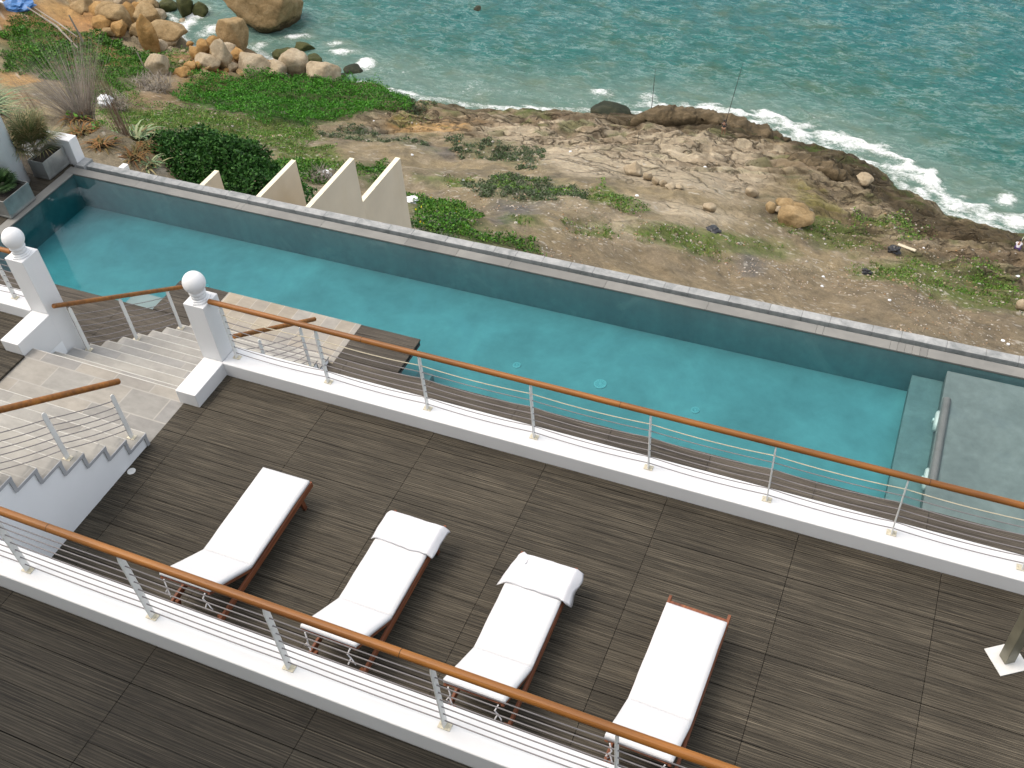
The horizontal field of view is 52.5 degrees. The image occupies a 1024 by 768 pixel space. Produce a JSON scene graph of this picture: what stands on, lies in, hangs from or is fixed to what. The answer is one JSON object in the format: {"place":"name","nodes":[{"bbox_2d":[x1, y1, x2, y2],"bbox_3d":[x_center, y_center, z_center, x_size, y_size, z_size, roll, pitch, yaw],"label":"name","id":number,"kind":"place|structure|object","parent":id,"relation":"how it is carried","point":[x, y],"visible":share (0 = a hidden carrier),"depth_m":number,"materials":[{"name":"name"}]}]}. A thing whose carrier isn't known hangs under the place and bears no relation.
{"place":"outdoors","nodes":[
{"label":"outdoors","id":0,"kind":"place"},
{"bbox_2d":[0,349,182,441],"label":"landing","id":1,"kind":"object","parent":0,"point":[149,409],"visible":0.71,"depth_m":14.64,"materials":[{"name":"stone"}]},
{"bbox_2d":[0,388,149,558],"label":"stair flight","id":2,"kind":"object","parent":1,"relation":"on","point":[55,489],"visible":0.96,"depth_m":12.82,"materials":[{"name":"stone"}]},
{"bbox_2d":[0,378,136,469],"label":"railing","id":3,"kind":"object","parent":2,"relation":"on","point":[49,398],"visible":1,"depth_m":12.40,"materials":[{"name":"brown wood"}]},
{"bbox_2d":[10,206,906,497],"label":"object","id":4,"kind":"object","parent":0,"point":[96,250],"visible":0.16,"depth_m":18.97,"materials":[{"name":"liquid"}]},
{"bbox_2d":[884,371,1023,533],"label":"pool shelf","id":5,"kind":"object","parent":4,"relation":"in","point":[983,448],"visible":0.57,"depth_m":16.03,"materials":[{"name":"concrete"}]},
{"bbox_2d":[929,397,950,479],"bbox_3d":[6.601,0.863,16.018,0.127,0.124,1.820,14,48,18],"label":"roller pipe","id":6,"kind":"object","parent":5,"relation":"on","point":[939,442],"visible":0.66,"depth_m":15.96,"materials":[{"name":"metal"}]},
{"bbox_2d":[0,0,1023,355],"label":"ground","id":7,"kind":"structure","parent":0,"point":[588,150],"depth_m":87.94,"materials":[{"name":"soil"}]},
{"bbox_2d":[0,78,33,120],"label":"reed clump","id":8,"kind":"object","parent":7,"relation":"on","point":[3,100],"visible":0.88,"depth_m":37.23,"materials":[{"name":"green plant"}]},
{"bbox_2d":[3,0,35,11],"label":"tarpaulin","id":9,"kind":"object","parent":7,"relation":"on","point":[16,5],"visible":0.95,"depth_m":126.43,"materials":[{"name":"blue plastic"}]},
{"bbox_2d":[0,67,45,114],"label":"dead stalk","id":10,"kind":"object","parent":7,"relation":"on","point":[24,99],"visible":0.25,"depth_m":39.41,"materials":[{"name":"beige plant"}]},
{"bbox_2d":[27,7,77,47],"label":"fallen branch","id":11,"kind":"object","parent":7,"relation":"on","point":[59,29],"visible":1,"depth_m":124.04,"materials":[{"name":"wood"}]},
{"bbox_2d":[0,21,114,123],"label":"dead brush","id":12,"kind":"object","parent":7,"relation":"on","point":[81,102],"visible":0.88,"depth_m":36.47,"materials":[{"name":"grey plant"}]},
{"bbox_2d":[56,107,101,128],"bbox_3d":[-15.442,-9.328,36.558,1.774,0.416,1.601,-21,47,-15],"label":"dry clump","id":13,"kind":"object","parent":7,"relation":"on","point":[78,119],"visible":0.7,"depth_m":36.36,"materials":[{"name":"brown plant"}]},
{"bbox_2d":[69,0,92,14],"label":"boulder","id":14,"kind":"object","parent":7,"relation":"on","point":[80,7],"visible":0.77,"depth_m":130.73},
{"bbox_2d":[65,120,105,139],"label":"dry clump","id":15,"kind":"object","parent":7,"relation":"on","point":[79,131],"visible":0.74,"depth_m":35.62,"materials":[{"name":"brown plant"}]},
{"bbox_2d":[0,24,172,78],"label":"thicket","id":16,"kind":"object","parent":7,"relation":"on","point":[30,46],"visible":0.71,"depth_m":119.26,"materials":[{"name":"green plant"}]},
{"bbox_2d":[91,14,112,29],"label":"boulder","id":17,"kind":"object","parent":7,"relation":"on","point":[98,21],"visible":0.85,"depth_m":126.45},
{"bbox_2d":[78,48,135,138],"bbox_3d":[-13.898,-9.876,35.183,1.674,3.184,0.821,28,54,29],"label":"dead stalk","id":18,"kind":"object","parent":7,"relation":"on","point":[119,118],"visible":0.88,"depth_m":35.34,"materials":[{"name":"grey plant"}]},
{"bbox_2d":[80,134,133,154],"bbox_3d":[-13.610,-7.922,34.637,1.844,0.467,1.646,14,48,18],"label":"dry clump","id":19,"kind":"object","parent":7,"relation":"on","point":[99,143],"visible":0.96,"depth_m":34.58,"materials":[{"name":"brown plant"}]},
{"bbox_2d":[91,87,131,110],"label":"brushwood","id":20,"kind":"object","parent":7,"relation":"on","point":[122,103],"visible":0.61,"depth_m":101.63,"materials":[{"name":"grey plant"}]},
{"bbox_2d":[99,4,131,29],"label":"boulder","id":21,"kind":"object","parent":7,"relation":"on","point":[114,12],"visible":0.63,"depth_m":126.78,"materials":[{"name":"stone"}]},
{"bbox_2d":[110,19,127,36],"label":"boulder","id":22,"kind":"object","parent":7,"relation":"on","point":[118,28],"visible":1,"depth_m":125.22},
{"bbox_2d":[122,1,134,23],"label":"boulder","id":23,"kind":"object","parent":7,"relation":"on","point":[129,7],"visible":0.3,"depth_m":128.67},
{"bbox_2d":[116,141,156,170],"bbox_3d":[-12.547,-7.475,34.479,1.728,0.544,2.105,2,45,7],"label":"dry clump","id":24,"kind":"object","parent":7,"relation":"on","point":[137,154],"visible":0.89,"depth_m":34.44,"materials":[{"name":"brown plant"}]},
{"bbox_2d":[112,119,165,141],"bbox_3d":[-13.217,-8.749,36.399,2.063,0.588,1.957,14,48,18],"label":"agave","id":25,"kind":"object","parent":7,"relation":"on","point":[140,135],"visible":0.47,"depth_m":36.41,"materials":[{"name":"green plant"}]},
{"bbox_2d":[132,0,160,21],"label":"boulder","id":26,"kind":"object","parent":7,"relation":"on","point":[147,10],"visible":0.55,"depth_m":128.69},
{"bbox_2d":[136,13,160,53],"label":"boulder","id":27,"kind":"object","parent":7,"relation":"on","point":[148,38],"visible":0.89,"depth_m":122.46,"materials":[{"name":"stone"}]},
{"bbox_2d":[133,135,164,153],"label":"dry clump","id":28,"kind":"object","parent":7,"relation":"on","point":[143,144],"visible":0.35,"depth_m":35.41,"materials":[{"name":"brown plant"}]},
{"bbox_2d":[125,66,173,94],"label":"brushwood","id":29,"kind":"object","parent":7,"relation":"on","point":[155,79],"visible":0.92,"depth_m":109.58,"materials":[{"name":"grey plant"}]},
{"bbox_2d":[136,153,174,174],"bbox_3d":[-12.116,-7.343,34.458,1.700,0.354,1.498,14,48,18],"label":"agave","id":30,"kind":"object","parent":7,"relation":"on","point":[153,163],"visible":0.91,"depth_m":34.36,"materials":[{"name":"green plant"}]},
{"bbox_2d":[144,53,169,74],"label":"boulder","id":31,"kind":"object","parent":7,"relation":"on","point":[155,61],"visible":0.91,"depth_m":113.13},
{"bbox_2d":[151,19,187,41],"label":"boulder","id":32,"kind":"object","parent":7,"relation":"on","point":[168,31],"visible":0.73,"depth_m":126.94,"materials":[{"name":"stone"}]},
{"bbox_2d":[173,66,191,77],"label":"boulder","id":33,"kind":"object","parent":7,"relation":"on","point":[181,72],"visible":0.94,"depth_m":114.10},
{"bbox_2d":[196,38,209,53],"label":"boulder","id":34,"kind":"object","parent":7,"relation":"on","point":[202,43],"visible":0.59,"depth_m":121.54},
{"bbox_2d":[194,52,220,71],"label":"boulder","id":35,"kind":"object","parent":7,"relation":"on","point":[206,60],"visible":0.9,"depth_m":117.89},
{"bbox_2d":[200,170,224,189],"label":"fin wall","id":36,"kind":"structure","parent":7,"relation":"on","point":[213,179],"depth_m":23.87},
{"bbox_2d":[210,39,232,67],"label":"boulder","id":37,"kind":"object","parent":7,"relation":"on","point":[219,50],"visible":0.93,"depth_m":118.05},
{"bbox_2d":[140,123,317,203],"bbox_3d":[-9.604,-6.615,34.973,7.938,3.661,4.879,14,48,18],"label":"shrub","id":38,"kind":"object","parent":7,"relation":"on","point":[248,167],"visible":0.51,"depth_m":34.51,"materials":[{"name":"green plant"}]},
{"bbox_2d":[215,17,248,50],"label":"boulder","id":39,"kind":"object","parent":7,"relation":"on","point":[234,30],"visible":0.75,"depth_m":122.86,"materials":[{"name":"stone"}]},
{"bbox_2d":[238,52,270,78],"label":"boulder","id":40,"kind":"object","parent":7,"relation":"on","point":[256,61],"visible":0.53,"depth_m":117.95,"materials":[{"name":"stone"}]},
{"bbox_2d":[0,11,546,256],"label":"ground cover","id":41,"kind":"object","parent":7,"relation":"on","point":[379,166],"visible":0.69,"depth_m":109.46,"materials":[{"name":"green plant"}]},
{"bbox_2d":[269,59,286,77],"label":"boulder","id":42,"kind":"object","parent":7,"relation":"on","point":[278,66],"visible":0.78,"depth_m":118.21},
{"bbox_2d":[256,159,306,205],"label":"fin wall","id":43,"kind":"structure","parent":7,"relation":"on","point":[284,184],"depth_m":23.93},
{"bbox_2d":[278,48,307,76],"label":"boulder","id":44,"kind":"object","parent":7,"relation":"on","point":[295,60],"visible":0.75,"depth_m":118.98,"materials":[{"name":"stone"}]},
{"bbox_2d":[169,64,429,125],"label":"grass","id":45,"kind":"structure","parent":7,"relation":"on","point":[361,104],"depth_m":111.31,"materials":[{"name":"green plant"}]},
{"bbox_2d":[300,161,333,184],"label":"brushwood","id":46,"kind":"object","parent":7,"relation":"on","point":[325,174],"visible":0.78,"depth_m":83.82,"materials":[{"name":"grey plant"}]},
{"bbox_2d":[306,61,341,81],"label":"boulder","id":47,"kind":"object","parent":7,"relation":"on","point":[324,69],"visible":0.78,"depth_m":117.79,"materials":[{"name":"stone"}]},
{"bbox_2d":[305,158,365,218],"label":"fin wall","id":48,"kind":"structure","parent":7,"relation":"on","point":[339,192],"depth_m":23.80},
{"bbox_2d":[362,157,411,227],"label":"fin wall","id":49,"kind":"structure","parent":7,"relation":"on","point":[384,198],"depth_m":27.36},
{"bbox_2d":[316,92,590,238],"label":"scrub","id":50,"kind":"object","parent":7,"relation":"on","point":[488,190],"visible":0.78,"depth_m":88.07,"materials":[{"name":"green plant"}]},
{"bbox_2d":[66,45,1023,317],"bbox_3d":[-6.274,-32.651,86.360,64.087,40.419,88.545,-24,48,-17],"label":"ground cover","id":51,"kind":"object","parent":7,"relation":"on","point":[294,131],"visible":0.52,"depth_m":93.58,"materials":[{"name":"green plant"}]},
{"bbox_2d":[96,107,1021,312],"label":"rubble","id":52,"kind":"object","parent":7,"relation":"on","point":[738,243],"visible":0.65,"depth_m":84.22,"materials":[{"name":"stone"}]},
{"bbox_2d":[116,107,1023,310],"bbox_3d":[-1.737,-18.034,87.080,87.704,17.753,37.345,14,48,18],"label":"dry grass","id":53,"kind":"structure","parent":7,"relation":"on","point":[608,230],"depth_m":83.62,"materials":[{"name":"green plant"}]},
{"bbox_2d":[623,161,642,176],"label":"boulder","id":54,"kind":"object","parent":7,"relation":"on","point":[633,169],"visible":0.98,"depth_m":91.00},
{"bbox_2d":[703,202,716,211],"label":"boulder","id":55,"kind":"object","parent":7,"relation":"on","point":[710,207],"visible":1,"depth_m":83.31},
{"bbox_2d":[630,104,791,141],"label":"rock ledge","id":56,"kind":"object","parent":7,"relation":"on","point":[669,115],"visible":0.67,"depth_m":105.74,"materials":[{"name":"stone"}]},
{"bbox_2d":[412,187,1022,352],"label":"rubble","id":57,"kind":"object","parent":7,"relation":"on","point":[471,220],"visible":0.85,"depth_m":75.97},
{"bbox_2d":[775,197,794,206],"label":"boulder","id":58,"kind":"object","parent":7,"relation":"on","point":[780,202],"visible":0.53,"depth_m":87.20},
{"bbox_2d":[777,205,814,228],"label":"boulder","id":59,"kind":"object","parent":7,"relation":"on","point":[795,216],"visible":0.98,"depth_m":84.67,"materials":[{"name":"stone"}]},
{"bbox_2d":[786,153,851,181],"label":"rock ledge","id":60,"kind":"object","parent":7,"relation":"on","point":[832,170],"visible":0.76,"depth_m":95.86,"materials":[{"name":"stone"}]},
{"bbox_2d":[856,172,873,185],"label":"boulder","id":61,"kind":"object","parent":7,"relation":"on","point":[865,178],"visible":1,"depth_m":94.35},
{"bbox_3d":[-10.800,3.097,32.304,4.200,23.395,0.300,14,48,18],"label":"retaining wall","id":62,"kind":"object","parent":7,"relation":"on","visible":0},
{"bbox_2d":[24,130,84,167],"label":"end wall","id":63,"kind":"structure","parent":62,"relation":"on","point":[69,144],"depth_m":22.81,"materials":[{"name":"white paint"}]},
{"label":"end deck base","id":64,"kind":"structure","parent":62,"relation":"on","visible":0},
{"bbox_2d":[0,153,73,224],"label":"end deck","id":65,"kind":"structure","parent":64,"relation":"on","point":[37,185],"depth_m":22.65,"materials":[{"name":"brown wood"}]},
{"bbox_2d":[0,116,29,182],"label":"round column","id":66,"kind":"structure","parent":65,"relation":"on","point":[10,160],"depth_m":21.89,"materials":[{"name":"paint"}]},
{"bbox_2d":[0,179,35,218],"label":"planter","id":67,"kind":"object","parent":65,"relation":"on","point":[19,197],"visible":0.84,"depth_m":21.70,"materials":[{"name":"concrete"}]},
{"bbox_2d":[0,167,18,192],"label":"agave","id":68,"kind":"object","parent":67,"relation":"in","point":[7,179],"visible":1,"depth_m":21.64,"materials":[{"name":"green plant"}]},
{"bbox_2d":[27,144,69,179],"bbox_3d":[-10.137,-4.858,22.733,0.446,0.449,0.686,14,48,18],"label":"planter","id":69,"kind":"object","parent":65,"relation":"on","point":[50,166],"visible":0.79,"depth_m":22.61,"materials":[{"name":"concrete"}]},
{"bbox_2d":[3,106,65,159],"bbox_3d":[-10.451,-5.446,22.380,1.769,1.059,1.636,-10,45,-5],"label":"shrub","id":70,"kind":"object","parent":69,"relation":"in","point":[33,128],"visible":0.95,"depth_m":22.20,"materials":[{"name":"plant"}]},
{"bbox_3d":[1.469,6.231,28.075,22.500,23.390,0.250,14,48,18],"label":"retaining wall","id":71,"kind":"object","parent":7,"relation":"on","visible":0},
{"bbox_2d":[87,162,1023,368],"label":"kerb","id":72,"kind":"structure","parent":71,"relation":"on","point":[898,336],"depth_m":19.27,"materials":[{"name":"stone"}]},
{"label":"overflow gutter","id":73,"kind":"structure","parent":71,"relation":"attached to","visible":0},
{"bbox_2d":[76,157,92,169],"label":"corner block","id":74,"kind":"structure","parent":73,"relation":"on","point":[84,162],"depth_m":22.95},
{"bbox_2d":[0,175,1023,390],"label":"pool wall","id":75,"kind":"structure","parent":0,"point":[43,221],"depth_m":19.84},
{"bbox_2d":[0,167,1023,379],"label":"pool coping","id":76,"kind":"object","parent":75,"relation":"on","point":[791,324],"visible":1,"depth_m":19.30,"materials":[{"name":"stone"}]},
{"bbox_2d":[52,375,1023,767],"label":"sun deck","id":77,"kind":"structure","parent":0,"point":[852,653],"depth_m":11.81,"materials":[{"name":"brown wood"}]},
{"bbox_2d":[156,0,1023,232],"bbox_3d":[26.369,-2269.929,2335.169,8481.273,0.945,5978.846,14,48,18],"label":"sea","id":78,"kind":"structure","parent":0,"point":[924,99],"depth_m":118.93,"materials":[{"name":"liquid"}]},
{"bbox_2d":[159,0,177,11],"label":"sea rock","id":79,"kind":"object","parent":78,"relation":"in","point":[167,5],"visible":0.8,"depth_m":137.48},
{"bbox_2d":[176,0,192,17],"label":"sea rock","id":80,"kind":"object","parent":78,"relation":"in","point":[184,7],"visible":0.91,"depth_m":135.30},
{"bbox_2d":[192,1,207,16],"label":"sea rock","id":81,"kind":"object","parent":78,"relation":"in","point":[200,9],"visible":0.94,"depth_m":135.52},
{"bbox_2d":[223,0,302,33],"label":"boulder","id":82,"kind":"object","parent":78,"relation":"in","point":[266,16],"visible":0.94,"depth_m":129.52,"materials":[{"name":"stone"}]},
{"bbox_2d":[294,41,314,51],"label":"sea rock","id":83,"kind":"object","parent":78,"relation":"in","point":[302,46],"visible":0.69,"depth_m":126.81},
{"bbox_2d":[343,63,362,73],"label":"sea rock","id":84,"kind":"object","parent":78,"relation":"in","point":[354,68],"visible":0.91,"depth_m":122.79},
{"bbox_2d":[590,100,630,113],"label":"sea rock","id":85,"kind":"object","parent":78,"relation":"in","point":[605,107],"visible":0.66,"depth_m":111.96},
{"bbox_2d":[399,342,928,527],"bbox_3d":[-0.836,0.816,16.875,22.200,0.366,3.225,14,48,18],"label":"platform base","id":86,"kind":"object","parent":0,"point":[408,360],"visible":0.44,"depth_m":17.97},
{"bbox_2d":[0,284,31,317],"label":"parapet wall","id":87,"kind":"structure","parent":86,"relation":"on","point":[20,306],"depth_m":15.83,"materials":[{"name":"white paint"}]},
{"bbox_2d":[0,246,23,299],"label":"railing","id":88,"kind":"object","parent":87,"relation":"on","point":[5,278],"visible":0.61,"depth_m":15.61,"materials":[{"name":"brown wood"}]},
{"bbox_2d":[1,227,85,355],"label":"gate pillar","id":89,"kind":"structure","parent":86,"relation":"on","point":[43,325],"depth_m":15.35,"materials":[{"name":"white paint"}]},
{"bbox_2d":[50,341,67,353],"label":"cheek wall","id":90,"kind":"structure","parent":89,"relation":"attached to","point":[60,347],"depth_m":15.91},
{"bbox_2d":[175,271,232,406],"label":"gate pillar","id":91,"kind":"structure","parent":86,"relation":"on","point":[201,382],"depth_m":14.25,"materials":[{"name":"white paint"}]},
{"bbox_2d":[153,280,419,372],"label":"pool platform","id":92,"kind":"structure","parent":86,"relation":"on","point":[180,297],"depth_m":18.23,"materials":[{"name":"brown wood"}]},
{"bbox_2d":[221,292,360,362],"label":"stone paving","id":93,"kind":"structure","parent":86,"relation":"on","point":[291,313],"depth_m":18.73,"materials":[{"name":"stone"}]},
{"bbox_2d":[0,271,1023,554],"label":"pool deck","id":94,"kind":"structure","parent":86,"relation":"on","point":[68,293],"depth_m":16.43,"materials":[{"name":"brown wood"}]},
{"bbox_2d":[33,324,328,389],"bbox_3d":[-5.184,-0.295,16.624,2.840,2.347,3.432,14,48,18],"label":"stair flight","id":95,"kind":"object","parent":94,"relation":"on","point":[171,358],"visible":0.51,"depth_m":16.56,"materials":[{"name":"stone"}]},
{"bbox_2d":[52,285,184,351],"bbox_3d":[-6.277,-1.201,17.017,0.110,2.288,2.495,14,48,18],"label":"railing","id":96,"kind":"object","parent":95,"relation":"on","point":[105,298],"visible":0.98,"depth_m":16.85,"materials":[{"name":"brown wood"}]},
{"bbox_2d":[232,317,315,366],"bbox_3d":[-3.710,-0.544,16.331,0.132,2.004,2.141,14,48,18],"label":"railing","id":97,"kind":"object","parent":95,"relation":"on","point":[281,326],"visible":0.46,"depth_m":16.28,"materials":[{"name":"brown wood"}]},
{"bbox_2d":[223,347,1023,594],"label":"parapet wall","id":98,"kind":"structure","parent":86,"relation":"on","point":[995,572],"depth_m":12.67,"materials":[{"name":"white paint"}]},
{"bbox_2d":[207,299,1023,570],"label":"railing","id":99,"kind":"object","parent":98,"relation":"on","point":[776,444],"visible":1,"depth_m":12.28,"materials":[{"name":"brown wood"}]},
{"bbox_2d":[575,535,940,767],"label":"deck base","id":100,"kind":"object","parent":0,"point":[768,644],"visible":0.12,"depth_m":11.06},
{"bbox_2d":[159,467,312,621],"bbox_3d":[-3.182,1.793,12.142,0.688,0.809,2.140,14,48,18],"label":"sun lounger","id":101,"kind":"object","parent":100,"relation":"on","point":[249,531],"visible":0.82,"depth_m":12.20,"materials":[{"name":"fabric"}]},
{"bbox_2d":[0,540,619,767],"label":"parapet wall","id":102,"kind":"structure","parent":100,"relation":"on","point":[422,731],"depth_m":9.02,"materials":[{"name":"white paint"}]},
{"bbox_2d":[0,506,739,767],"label":"railing","id":103,"kind":"object","parent":102,"relation":"on","point":[122,556],"visible":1,"depth_m":8.31,"materials":[{"name":"brown wood"}]},
{"bbox_2d":[300,510,446,673],"bbox_3d":[-1.506,2.240,11.545,0.688,0.809,2.140,14,48,19],"label":"sun lounger","id":104,"kind":"object","parent":100,"relation":"on","point":[373,598],"visible":0.72,"depth_m":11.48,"materials":[{"name":"fabric"}]},
{"bbox_2d":[371,511,449,558],"bbox_3d":[-1.188,1.740,12.080,0.818,0.150,0.484,14,48,19],"label":"towel","id":105,"kind":"object","parent":104,"relation":"on","point":[407,532],"visible":1,"depth_m":12.01,"materials":[{"name":"fabric"}]},
{"bbox_2d":[443,551,577,726],"bbox_3d":[0.008,2.647,11.003,0.688,0.809,2.140,14,48,18],"label":"sun lounger","id":106,"kind":"object","parent":100,"relation":"on","point":[508,648],"visible":0.7,"depth_m":10.95,"materials":[{"name":"fabric"}]},
{"bbox_2d":[496,552,583,607],"bbox_3d":[0.339,2.131,11.587,0.902,0.208,0.568,14,48,18],"label":"towel","id":107,"kind":"object","parent":106,"relation":"on","point":[552,579],"visible":1,"depth_m":11.46,"materials":[{"name":"fabric"}]},
{"bbox_2d":[603,595,730,767],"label":"sun lounger","id":108,"kind":"object","parent":100,"relation":"on","point":[666,695],"visible":0.83,"depth_m":10.53,"materials":[{"name":"fabric"}]},
{"bbox_2d":[984,608,1023,675],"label":"steel mast","id":109,"kind":"object","parent":100,"relation":"on","point":[1006,658],"visible":1,"depth_m":10.75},
{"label":"side deck base","id":110,"kind":"structure","parent":0,"visible":0},
{"bbox_2d":[0,311,24,379],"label":"side deck","id":111,"kind":"structure","parent":110,"relation":"on","point":[9,361],"depth_m":15.30,"materials":[{"name":"brown wood"}]},
{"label":"terrace base","id":112,"kind":"structure","parent":0,"visible":0},
{"bbox_2d":[0,586,471,767],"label":"terrace","id":113,"kind":"structure","parent":112,"relation":"on","point":[77,691],"depth_m":9.06,"materials":[{"name":"brown wood"}]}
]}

